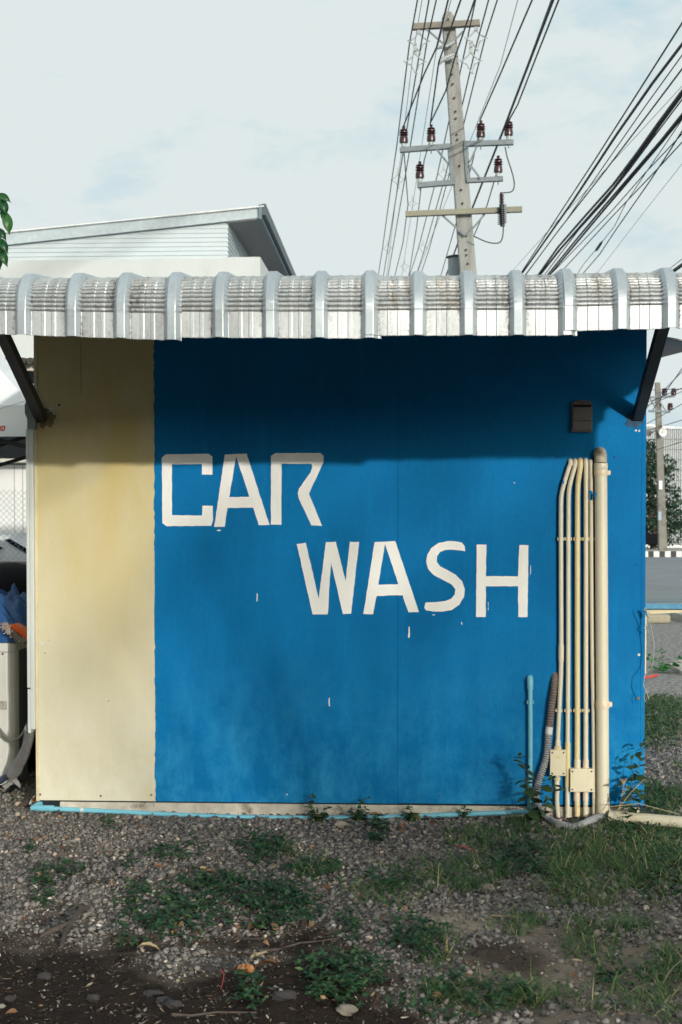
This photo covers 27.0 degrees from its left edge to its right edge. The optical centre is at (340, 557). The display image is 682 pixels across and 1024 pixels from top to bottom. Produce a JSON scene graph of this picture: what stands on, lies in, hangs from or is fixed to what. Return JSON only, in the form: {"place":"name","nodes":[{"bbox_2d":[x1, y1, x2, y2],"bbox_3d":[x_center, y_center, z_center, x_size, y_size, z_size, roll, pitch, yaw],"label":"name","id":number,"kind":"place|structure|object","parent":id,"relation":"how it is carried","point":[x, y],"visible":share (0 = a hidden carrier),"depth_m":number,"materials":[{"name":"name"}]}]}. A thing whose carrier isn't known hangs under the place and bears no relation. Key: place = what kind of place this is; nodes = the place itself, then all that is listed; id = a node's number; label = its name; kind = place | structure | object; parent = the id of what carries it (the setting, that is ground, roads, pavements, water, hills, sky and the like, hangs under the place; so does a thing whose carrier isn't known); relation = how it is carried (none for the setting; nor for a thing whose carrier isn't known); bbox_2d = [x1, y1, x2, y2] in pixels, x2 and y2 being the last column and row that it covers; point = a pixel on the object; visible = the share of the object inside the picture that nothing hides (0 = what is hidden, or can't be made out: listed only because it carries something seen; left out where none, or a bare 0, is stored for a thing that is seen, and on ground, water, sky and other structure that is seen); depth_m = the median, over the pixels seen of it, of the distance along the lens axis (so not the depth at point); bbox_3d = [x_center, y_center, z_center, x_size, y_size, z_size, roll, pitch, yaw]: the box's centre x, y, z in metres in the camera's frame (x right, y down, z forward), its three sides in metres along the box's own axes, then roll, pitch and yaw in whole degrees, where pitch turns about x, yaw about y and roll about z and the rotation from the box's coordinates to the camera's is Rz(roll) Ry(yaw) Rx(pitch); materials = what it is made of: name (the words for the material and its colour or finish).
{"place":"outdoors","nodes":[
{"label":"outdoors","id":0,"kind":"place"},
{"bbox_2d":[0,193,12,269],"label":"mango tree","id":1,"kind":"object","parent":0,"point":[7,221],"visible":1,"depth_m":8.70,"materials":[{"name":"green plant"}]},
{"bbox_2d":[0,709,681,1023],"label":"gravel","id":2,"kind":"structure","parent":0,"point":[103,862],"depth_m":5.87,"materials":[{"name":"gravel"}]},
{"bbox_2d":[0,616,681,1023],"bbox_3d":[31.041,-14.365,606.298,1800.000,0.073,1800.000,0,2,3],"label":"ground","id":3,"kind":"structure","parent":0,"point":[666,638],"depth_m":4.84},
{"bbox_2d":[4,995,16,1001],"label":"rock","id":4,"kind":"object","parent":3,"relation":"on","point":[8,998],"visible":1,"depth_m":4.51,"materials":[{"name":"stone"}]},
{"bbox_2d":[0,458,25,534],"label":"white shed","id":5,"kind":"structure","parent":3,"relation":"on","point":[12,491],"depth_m":16.97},
{"bbox_2d":[0,533,26,560],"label":"parked car","id":6,"kind":"object","parent":3,"relation":"on","point":[5,550],"visible":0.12,"depth_m":15.06,"materials":[{"name":"white paint"}]},
{"bbox_2d":[0,491,26,564],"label":"chain link fence","id":7,"kind":"object","parent":3,"relation":"on","point":[14,561],"visible":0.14,"depth_m":13.43,"materials":[{"name":"grey metal"}]},
{"bbox_2d":[0,642,28,788],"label":"air conditioner","id":8,"kind":"object","parent":3,"relation":"on","point":[13,693],"visible":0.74,"depth_m":8.00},
{"bbox_2d":[0,583,26,642],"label":"tarpaulin","id":9,"kind":"object","parent":8,"relation":"on","point":[13,605],"visible":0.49,"depth_m":8.06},
{"bbox_2d":[0,622,26,646],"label":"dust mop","id":10,"kind":"object","parent":9,"relation":"on","point":[17,631],"visible":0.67,"depth_m":7.87,"materials":[{"name":"orange fabric"}]},
{"bbox_2d":[0,355,33,466],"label":"gazebo tent","id":11,"kind":"object","parent":3,"relation":"on","point":[13,423],"visible":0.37,"depth_m":11.04,"materials":[{"name":"white fabric"}]},
{"bbox_2d":[5,357,33,464],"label":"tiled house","id":12,"kind":"structure","parent":3,"relation":"on","point":[29,363],"depth_m":18.40,"materials":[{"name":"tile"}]},
{"bbox_2d":[16,790,35,808],"bbox_3d":[-1.675,1.319,7.610,0.064,0.105,0.274,0,2,13],"label":"fallen branch","id":13,"kind":"object","parent":3,"relation":"on","point":[25,803],"visible":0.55,"depth_m":7.55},
{"bbox_2d":[28,688,35,768],"bbox_3d":[-2.042,0.828,8.761,0.993,0.866,0.520,0,2,3],"label":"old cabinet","id":14,"kind":"object","parent":3,"relation":"on","point":[32,761],"depth_m":8.52,"materials":[{"name":"plastic"}]},
{"bbox_2d":[0,563,26,594],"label":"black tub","id":15,"kind":"object","parent":14,"relation":"on","point":[12,573],"visible":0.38,"depth_m":8.49,"materials":[{"name":"plastic"}]},
{"bbox_2d":[37,971,51,979],"bbox_3d":[-0.980,1.384,4.695,0.048,0.032,0.040,0,2,3],"label":"rock","id":16,"kind":"object","parent":3,"relation":"on","point":[45,975],"visible":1,"depth_m":4.68,"materials":[{"name":"stone"}]},
{"bbox_2d":[39,906,90,947],"bbox_3d":[-1.027,1.356,5.262,0.119,0.035,0.486,0,2,3],"label":"dead root","id":17,"kind":"object","parent":3,"relation":"on","point":[68,924],"visible":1,"depth_m":5.20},
{"bbox_2d":[86,994,99,1001],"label":"rock","id":18,"kind":"object","parent":3,"relation":"on","point":[92,997],"visible":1,"depth_m":4.49,"materials":[{"name":"stone"}]},
{"bbox_2d":[0,204,295,357],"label":"gable house","id":19,"kind":"structure","parent":3,"relation":"on","point":[245,241],"depth_m":22.11,"materials":[{"name":"grey"}]},
{"bbox_2d":[138,942,160,950],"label":"fallen leaf","id":20,"kind":"object","parent":3,"relation":"on","point":[144,944],"visible":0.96,"depth_m":5.05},
{"bbox_2d":[142,989,163,996],"bbox_3d":[-0.600,1.390,4.536,0.071,0.024,0.038,0,2,3],"label":"rock","id":21,"kind":"object","parent":3,"relation":"on","point":[153,993],"visible":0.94,"depth_m":4.53,"materials":[{"name":"stone"}]},
{"bbox_2d":[155,996,172,1003],"bbox_3d":[-0.557,1.392,4.462,0.058,0.030,0.046,0,2,3],"label":"rock","id":22,"kind":"object","parent":3,"relation":"on","point":[161,999],"visible":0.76,"depth_m":4.45,"materials":[{"name":"stone"}]},
{"bbox_2d":[164,999,182,1008],"bbox_3d":[-0.520,1.385,4.407,0.058,0.027,0.043,0,2,3],"label":"rock","id":23,"kind":"object","parent":3,"relation":"on","point":[171,1004],"visible":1,"depth_m":4.39,"materials":[{"name":"stone"}]},
{"bbox_2d":[202,965,218,971],"bbox_3d":[-0.440,1.389,4.800,0.056,0.025,0.036,0,2,3],"label":"rock","id":24,"kind":"object","parent":3,"relation":"on","point":[210,968],"visible":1,"depth_m":4.79,"materials":[{"name":"stone"}]},
{"bbox_2d":[171,1011,256,1016],"bbox_3d":[-0.387,1.386,4.335,0.262,0.024,0.020,0,2,-15],"label":"stick","id":25,"kind":"object","parent":3,"relation":"on","point":[188,1015],"visible":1,"depth_m":4.32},
{"bbox_2d":[218,918,271,939],"bbox_3d":[-0.381,1.376,5.239,0.070,0.017,0.357,-1,2,-36],"label":"stick","id":26,"kind":"object","parent":3,"relation":"on","point":[226,926],"visible":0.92,"depth_m":5.16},
{"bbox_2d":[237,963,253,974],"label":"fallen leaf","id":27,"kind":"object","parent":3,"relation":"on","point":[249,967],"visible":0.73,"depth_m":4.74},
{"bbox_2d":[254,959,277,968],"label":"fallen leaf","id":28,"kind":"object","parent":3,"relation":"on","point":[268,961],"visible":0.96,"depth_m":4.79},
{"bbox_2d":[271,990,296,1001],"bbox_3d":[-0.180,1.380,4.482,0.085,0.035,0.052,0,2,3],"label":"rock","id":29,"kind":"object","parent":3,"relation":"on","point":[283,995],"visible":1,"depth_m":4.47,"materials":[{"name":"stone"}]},
{"bbox_2d":[259,937,343,951],"bbox_3d":[-0.137,1.374,5.044,0.317,0.023,0.020,-1,2,-20],"label":"stick","id":30,"kind":"object","parent":3,"relation":"on","point":[281,948],"visible":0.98,"depth_m":5.03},
{"bbox_2d":[302,793,331,822],"bbox_3d":[-0.122,1.274,7.200,0.154,0.170,0.104,0,2,3],"label":"weed","id":31,"kind":"object","parent":3,"relation":"on","point":[315,816],"visible":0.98,"depth_m":7.20,"materials":[{"name":"green plant"}]},
{"bbox_2d":[4,813,673,1014],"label":"leaf litter","id":32,"kind":"object","parent":3,"relation":"on","point":[181,923],"visible":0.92,"depth_m":5.35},
{"bbox_2d":[0,268,681,818],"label":"wash booth","id":33,"kind":"object","parent":3,"relation":"on","point":[296,538],"visible":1,"depth_m":7.27,"materials":[{"name":"blue paint"}]},
{"bbox_2d":[24,402,36,732],"bbox_3d":[-1.593,0.047,7.350,0.056,1.721,0.080,0,2,3],"label":"cable trunking","id":34,"kind":"object","parent":33,"relation":"attached to","point":[30,547],"visible":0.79,"depth_m":7.33,"materials":[{"name":"plastic"}]},
{"bbox_2d":[0,724,34,793],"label":"insulated pipe","id":35,"kind":"object","parent":34,"relation":"attached to","point":[14,770],"visible":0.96,"depth_m":7.71,"materials":[{"name":"grey plastic"}]},
{"bbox_2d":[0,722,27,741],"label":"drain cable","id":36,"kind":"object","parent":35,"relation":"attached to","point":[5,736],"visible":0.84,"depth_m":7.83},
{"bbox_2d":[30,675,533,819],"bbox_3d":[-0.309,0.967,7.302,2.578,0.744,0.142,0,2,3],"label":"water pipe","id":37,"kind":"object","parent":33,"relation":"attached to","point":[38,806],"visible":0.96,"depth_m":7.23,"materials":[{"name":"blue plastic"}]},
{"bbox_2d":[549,749,565,775],"bbox_3d":[1.098,1.038,7.215,0.079,0.132,0.052,0,2,3],"label":"junction box","id":38,"kind":"object","parent":33,"relation":"attached to","point":[557,763],"visible":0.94,"depth_m":7.19,"materials":[{"name":"beige plastic"}]},
{"bbox_2d":[554,458,572,817],"bbox_3d":[1.127,0.409,7.218,0.089,1.824,0.060,0,2,3],"label":"conduit","id":39,"kind":"object","parent":33,"relation":"attached to","point":[559,709],"visible":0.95,"depth_m":7.19,"materials":[{"name":"beige plastic"}]},
{"bbox_2d":[564,458,576,817],"bbox_3d":[1.164,0.408,7.217,0.062,1.822,0.056,0,2,3],"label":"conduit","id":40,"kind":"object","parent":33,"relation":"attached to","point":[568,540],"visible":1,"depth_m":7.19,"materials":[{"name":"beige plastic"}]},
{"bbox_2d":[533,672,607,829],"bbox_3d":[1.121,0.958,7.138,0.325,0.748,0.330,1,2,39],"label":"corrugated hose","id":41,"kind":"object","parent":33,"relation":"attached to","point":[548,740],"visible":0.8,"depth_m":7.20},
{"bbox_2d":[573,457,582,816],"bbox_3d":[1.199,0.404,7.215,0.047,1.822,0.060,0,2,3],"label":"conduit","id":42,"kind":"object","parent":33,"relation":"attached to","point":[577,709],"visible":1,"depth_m":7.19,"materials":[{"name":"yellow plastic"}]},
{"bbox_2d":[571,400,591,431],"bbox_3d":[1.214,-0.713,7.174,0.104,0.161,0.033,0,2,3],"label":"vent cover","id":43,"kind":"object","parent":33,"relation":"attached to","point":[581,417],"visible":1,"depth_m":7.16,"materials":[{"name":"brown plastic"}]},
{"bbox_2d":[570,767,593,791],"bbox_3d":[1.219,1.126,7.211,0.118,0.118,0.052,0,2,3],"label":"junction box","id":44,"kind":"object","parent":33,"relation":"attached to","point":[581,779],"visible":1,"depth_m":7.19,"materials":[{"name":"beige plastic"}]},
{"bbox_2d":[582,458,589,816],"bbox_3d":[1.240,0.404,7.213,0.039,1.820,0.057,0,2,3],"label":"conduit","id":45,"kind":"object","parent":33,"relation":"attached to","point":[585,710],"visible":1,"depth_m":7.19,"materials":[{"name":"beige plastic"}]},
{"bbox_2d":[562,447,611,817],"bbox_3d":[1.243,0.378,7.191,0.255,1.873,0.098,0,2,3],"label":"drain pipe","id":46,"kind":"object","parent":33,"relation":"attached to","point":[603,702],"visible":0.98,"depth_m":7.15,"materials":[{"name":"beige plastic"}]},
{"bbox_2d":[588,459,595,814],"bbox_3d":[1.274,0.410,7.213,0.049,1.817,0.054,0,2,3],"label":"conduit","id":47,"kind":"object","parent":33,"relation":"attached to","point":[591,580],"visible":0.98,"depth_m":7.19,"materials":[{"name":"beige plastic"}]},
{"bbox_2d":[643,607,653,701],"bbox_3d":[1.539,0.484,7.133,0.055,0.474,0.058,0,2,3],"label":"loose wire","id":48,"kind":"object","parent":33,"relation":"hanging from","point":[646,611],"visible":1,"depth_m":7.11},
{"bbox_2d":[653,337,681,409],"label":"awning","id":49,"kind":"object","parent":33,"relation":"attached to","point":[673,346],"visible":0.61,"depth_m":8.81,"materials":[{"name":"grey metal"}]},
{"bbox_2d":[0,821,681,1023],"bbox_3d":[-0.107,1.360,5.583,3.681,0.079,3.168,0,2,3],"label":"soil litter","id":50,"kind":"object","parent":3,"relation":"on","point":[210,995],"visible":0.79,"depth_m":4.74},
{"bbox_2d":[335,1004,357,1016],"bbox_3d":[0.017,1.398,4.396,0.072,0.036,0.052,0,2,3],"label":"rock","id":51,"kind":"object","parent":3,"relation":"on","point":[347,1010],"visible":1,"depth_m":4.38,"materials":[{"name":"beige stone"}]},
{"bbox_2d":[20,693,681,1021],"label":"creeping weeds","id":52,"kind":"object","parent":3,"relation":"on","point":[304,898],"visible":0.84,"depth_m":5.52,"materials":[{"name":"green plant"}]},
{"bbox_2d":[347,796,369,821],"bbox_3d":[0.080,1.284,7.200,0.129,0.156,0.109,1,2,38],"label":"weed","id":53,"kind":"object","parent":3,"relation":"on","point":[358,814],"visible":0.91,"depth_m":7.19,"materials":[{"name":"green plant"}]},
{"bbox_2d":[400,804,420,820],"bbox_3d":[0.353,1.290,7.185,0.106,0.095,0.094,-1,2,-26],"label":"weed","id":54,"kind":"object","parent":3,"relation":"on","point":[412,816],"visible":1,"depth_m":7.18,"materials":[{"name":"green plant"}]},
{"bbox_2d":[399,11,521,274],"bbox_3d":[2.311,-4.901,27.617,2.372,11.392,0.663,0,2,3],"label":"utility pole","id":55,"kind":"object","parent":3,"relation":"on","point":[460,180],"visible":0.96,"depth_m":27.52,"materials":[{"name":"concrete"}]},
{"bbox_2d":[378,0,417,274],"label":"power cable","id":56,"kind":"object","parent":55,"relation":"attached to","point":[399,122],"visible":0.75,"depth_m":32.66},
{"bbox_2d":[395,153,407,274],"bbox_3d":[1.397,-9.054,72.431,0.395,0.021,89.420,0,2,0],"label":"power cable","id":57,"kind":"object","parent":55,"relation":"attached to","point":[407,210],"visible":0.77,"depth_m":32.66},
{"bbox_2d":[387,0,421,269],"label":"power cable","id":58,"kind":"object","parent":55,"relation":"attached to","point":[405,118],"visible":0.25,"depth_m":34.39,"materials":[{"name":"rubber"}]},
{"bbox_2d":[383,0,429,275],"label":"power cable","id":59,"kind":"object","parent":55,"relation":"attached to","point":[408,121],"visible":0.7,"depth_m":31.05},
{"bbox_2d":[388,0,436,274],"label":"power cable","id":60,"kind":"object","parent":55,"relation":"attached to","point":[414,120],"visible":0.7,"depth_m":32.52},
{"bbox_2d":[408,143,428,275],"bbox_3d":[2.640,-9.315,72.351,0.083,0.021,89.343,0,2,1],"label":"power cable","id":61,"kind":"object","parent":55,"relation":"attached to","point":[417,217],"visible":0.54,"depth_m":35.22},
{"bbox_2d":[403,0,448,126],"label":"power cable","id":62,"kind":"object","parent":55,"relation":"attached to","point":[429,61],"visible":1,"depth_m":23.51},
{"bbox_2d":[402,1,450,272],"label":"power cable","id":63,"kind":"object","parent":55,"relation":"attached to","point":[423,133],"visible":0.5,"depth_m":36.10,"materials":[{"name":"rubber"}]},
{"bbox_2d":[409,0,475,275],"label":"power cable","id":64,"kind":"object","parent":55,"relation":"attached to","point":[447,125],"visible":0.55,"depth_m":34.50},
{"bbox_2d":[430,0,461,123],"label":"power cable","id":65,"kind":"object","parent":55,"relation":"attached to","point":[441,56],"visible":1,"depth_m":23.61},
{"bbox_2d":[446,254,458,275],"bbox_3d":[2.302,-5.247,28.252,0.425,1.486,0.425,0,2,3],"label":"transformer","id":66,"kind":"object","parent":55,"relation":"attached to","point":[453,265],"visible":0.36,"depth_m":28.08,"materials":[{"name":"metal"}]},
{"bbox_2d":[417,0,488,270],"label":"power cable","id":67,"kind":"object","parent":55,"relation":"attached to","point":[462,106],"visible":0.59,"depth_m":29.99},
{"bbox_2d":[431,0,474,121],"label":"power cable","id":68,"kind":"object","parent":55,"relation":"attached to","point":[455,57],"visible":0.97,"depth_m":23.79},
{"bbox_2d":[440,138,477,275],"bbox_3d":[3.662,-9.468,72.295,0.076,0.023,89.341,0,2,1],"label":"power cable","id":69,"kind":"object","parent":55,"relation":"attached to","point":[455,223],"visible":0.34,"depth_m":38.01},
{"bbox_2d":[422,0,497,269],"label":"power cable","id":70,"kind":"object","parent":55,"relation":"attached to","point":[466,110],"visible":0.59,"depth_m":30.79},
{"bbox_2d":[419,0,517,267],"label":"power cable","id":71,"kind":"object","parent":55,"relation":"attached to","point":[482,109],"visible":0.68,"depth_m":32.26,"materials":[{"name":"rubber"}]},
{"bbox_2d":[445,0,553,275],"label":"power cable","id":72,"kind":"object","parent":55,"relation":"attached to","point":[527,66],"visible":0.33,"depth_m":25.01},
{"bbox_2d":[479,0,532,119],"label":"power cable","id":73,"kind":"object","parent":55,"relation":"attached to","point":[507,57],"visible":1,"depth_m":23.83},
{"bbox_2d":[510,0,558,118],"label":"power cable","id":74,"kind":"object","parent":55,"relation":"attached to","point":[536,56],"visible":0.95,"depth_m":23.75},
{"bbox_2d":[513,86,681,269],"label":"power cable","id":75,"kind":"object","parent":55,"relation":"attached to","point":[605,169],"visible":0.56,"depth_m":18.28,"materials":[{"name":"rubber"}]},
{"bbox_2d":[521,22,681,271],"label":"power cable","id":76,"kind":"object","parent":55,"relation":"attached to","point":[668,44],"visible":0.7,"depth_m":16.93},
{"bbox_2d":[522,42,681,272],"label":"power cable","id":77,"kind":"object","parent":55,"relation":"attached to","point":[625,121],"visible":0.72,"depth_m":17.48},
{"bbox_2d":[525,55,681,274],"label":"power cable","id":78,"kind":"object","parent":55,"relation":"attached to","point":[622,138],"visible":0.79,"depth_m":17.17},
{"bbox_2d":[526,68,681,274],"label":"power cable","id":79,"kind":"object","parent":55,"relation":"attached to","point":[679,72],"visible":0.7,"depth_m":18.15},
{"bbox_2d":[537,89,681,274],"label":"power cable","id":80,"kind":"object","parent":55,"relation":"attached to","point":[628,163],"visible":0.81,"depth_m":19.09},
{"bbox_2d":[540,95,681,274],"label":"power cable","id":81,"kind":"object","parent":55,"relation":"attached to","point":[616,184],"visible":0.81,"depth_m":19.78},
{"bbox_2d":[545,99,681,273],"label":"power cable","id":82,"kind":"object","parent":55,"relation":"attached to","point":[622,179],"visible":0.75,"depth_m":18.82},
{"bbox_2d":[547,113,681,274],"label":"power cable","id":83,"kind":"object","parent":55,"relation":"attached to","point":[635,169],"visible":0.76,"depth_m":19.84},
{"bbox_2d":[549,117,681,274],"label":"power cable","id":84,"kind":"object","parent":55,"relation":"attached to","point":[619,191],"visible":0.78,"depth_m":20.44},
{"bbox_2d":[554,134,681,270],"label":"power cable","id":85,"kind":"object","parent":55,"relation":"attached to","point":[621,199],"visible":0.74,"depth_m":20.59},
{"bbox_2d":[565,142,681,267],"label":"power cable","id":86,"kind":"object","parent":55,"relation":"attached to","point":[626,201],"visible":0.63,"depth_m":20.77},
{"bbox_2d":[583,131,681,272],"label":"power cable","id":87,"kind":"object","parent":55,"relation":"attached to","point":[636,199],"visible":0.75,"depth_m":20.65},
{"bbox_2d":[455,804,472,818],"bbox_3d":[0.619,1.286,7.186,0.083,0.078,0.068,0,2,-9],"label":"weed","id":88,"kind":"object","parent":3,"relation":"on","point":[464,814],"visible":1,"depth_m":7.18,"materials":[{"name":"green plant"}]},
{"bbox_2d":[266,690,681,1023],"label":"grass","id":89,"kind":"structure","parent":3,"relation":"on","point":[624,852],"depth_m":5.90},
{"bbox_2d":[479,883,495,891],"bbox_3d":[0.597,1.357,5.823,0.077,0.046,0.056,0,2,3],"label":"rock","id":90,"kind":"object","parent":3,"relation":"on","point":[487,885],"visible":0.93,"depth_m":5.81,"materials":[{"name":"beige stone"}]},
{"bbox_2d":[513,752,565,822],"bbox_3d":[0.980,1.140,7.043,0.279,0.362,0.172,0,2,3],"label":"wild plant","id":91,"kind":"object","parent":3,"relation":"on","point":[532,814],"visible":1,"depth_m":7.04,"materials":[{"name":"green plant"}]},
{"bbox_2d":[613,738,649,818],"bbox_3d":[1.456,1.110,7.098,0.195,0.422,0.170,0,2,3],"label":"wild plant","id":92,"kind":"object","parent":3,"relation":"on","point":[639,778],"visible":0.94,"depth_m":7.10,"materials":[{"name":"green plant"}]},
{"bbox_2d":[609,779,677,813],"bbox_3d":[1.478,1.178,6.977,0.337,0.166,0.104,0,2,3],"label":"dry stem","id":93,"kind":"object","parent":3,"relation":"on","point":[638,803],"visible":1,"depth_m":6.93,"materials":[{"name":"plant"}]},
{"bbox_2d":[608,810,681,827],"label":"loose pipe","id":94,"kind":"object","parent":3,"relation":"on","point":[654,818],"visible":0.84,"depth_m":7.03,"materials":[{"name":"beige plastic"}]},
{"bbox_2d":[645,613,669,622],"bbox_3d":[3.236,0.899,21.278,3.269,0.128,0.500,0,2,3],"label":"kerb stub","id":95,"kind":"object","parent":3,"relation":"on","point":[660,618],"visible":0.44,"depth_m":20.96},
{"bbox_2d":[646,551,681,556],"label":"kerb","id":96,"kind":"structure","parent":3,"relation":"on","point":[663,553],"depth_m":58.67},
{"bbox_2d":[646,648,681,672],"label":"leafy weed","id":97,"kind":"object","parent":3,"relation":"on","point":[663,668],"visible":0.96,"depth_m":14.18,"materials":[{"name":"green plant"}]},
{"bbox_2d":[668,660,681,674],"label":"concrete slab","id":98,"kind":"structure","parent":3,"relation":"on","point":[678,669],"depth_m":14.40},
{"bbox_2d":[671,612,681,620],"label":"kerb","id":99,"kind":"structure","parent":3,"relation":"on","point":[676,616],"depth_m":21.70,"materials":[{"name":"concrete"}]},
{"bbox_2d":[0,0,681,427],"label":"sky","id":100,"kind":"structure","parent":0,"point":[111,110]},
{"bbox_2d":[578,120,681,272],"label":"power cable","id":101,"kind":"object","parent":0,"point":[636,187],"visible":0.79,"depth_m":19.88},
{"bbox_2d":[597,164,681,272],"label":"power cable","id":102,"kind":"object","parent":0,"point":[641,215],"visible":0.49,"depth_m":21.65,"materials":[{"name":"rubber"}]},
{"bbox_2d":[645,557,681,615],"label":"road","id":103,"kind":"structure","parent":0,"point":[663,572],"depth_m":39.03,"materials":[{"name":"asphalt"}]},
{"bbox_2d":[646,424,681,547],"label":"corrugated wall","id":104,"kind":"structure","parent":0,"point":[673,435],"depth_m":76.32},
{"bbox_2d":[646,548,681,550],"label":"pavement","id":105,"kind":"structure","parent":0,"point":[668,549],"depth_m":62.51,"materials":[{"name":"concrete"}]},
{"bbox_2d":[646,530,657,544],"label":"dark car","id":106,"kind":"object","parent":105,"relation":"on","point":[651,539],"visible":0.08,"depth_m":62.64,"materials":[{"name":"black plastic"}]},
{"bbox_2d":[648,382,676,550],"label":"utility pole","id":107,"kind":"object","parent":105,"relation":"on","point":[661,523],"visible":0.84,"depth_m":59.94,"materials":[{"name":"concrete"}]},
{"bbox_2d":[646,439,681,548],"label":"roadside tree","id":108,"kind":"object","parent":105,"relation":"on","point":[651,512],"visible":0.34,"depth_m":63.27,"materials":[{"name":"green plant"}]},
{"bbox_2d":[666,514,681,545],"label":"roadside bush","id":109,"kind":"object","parent":105,"relation":"on","point":[677,537],"visible":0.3,"depth_m":66.49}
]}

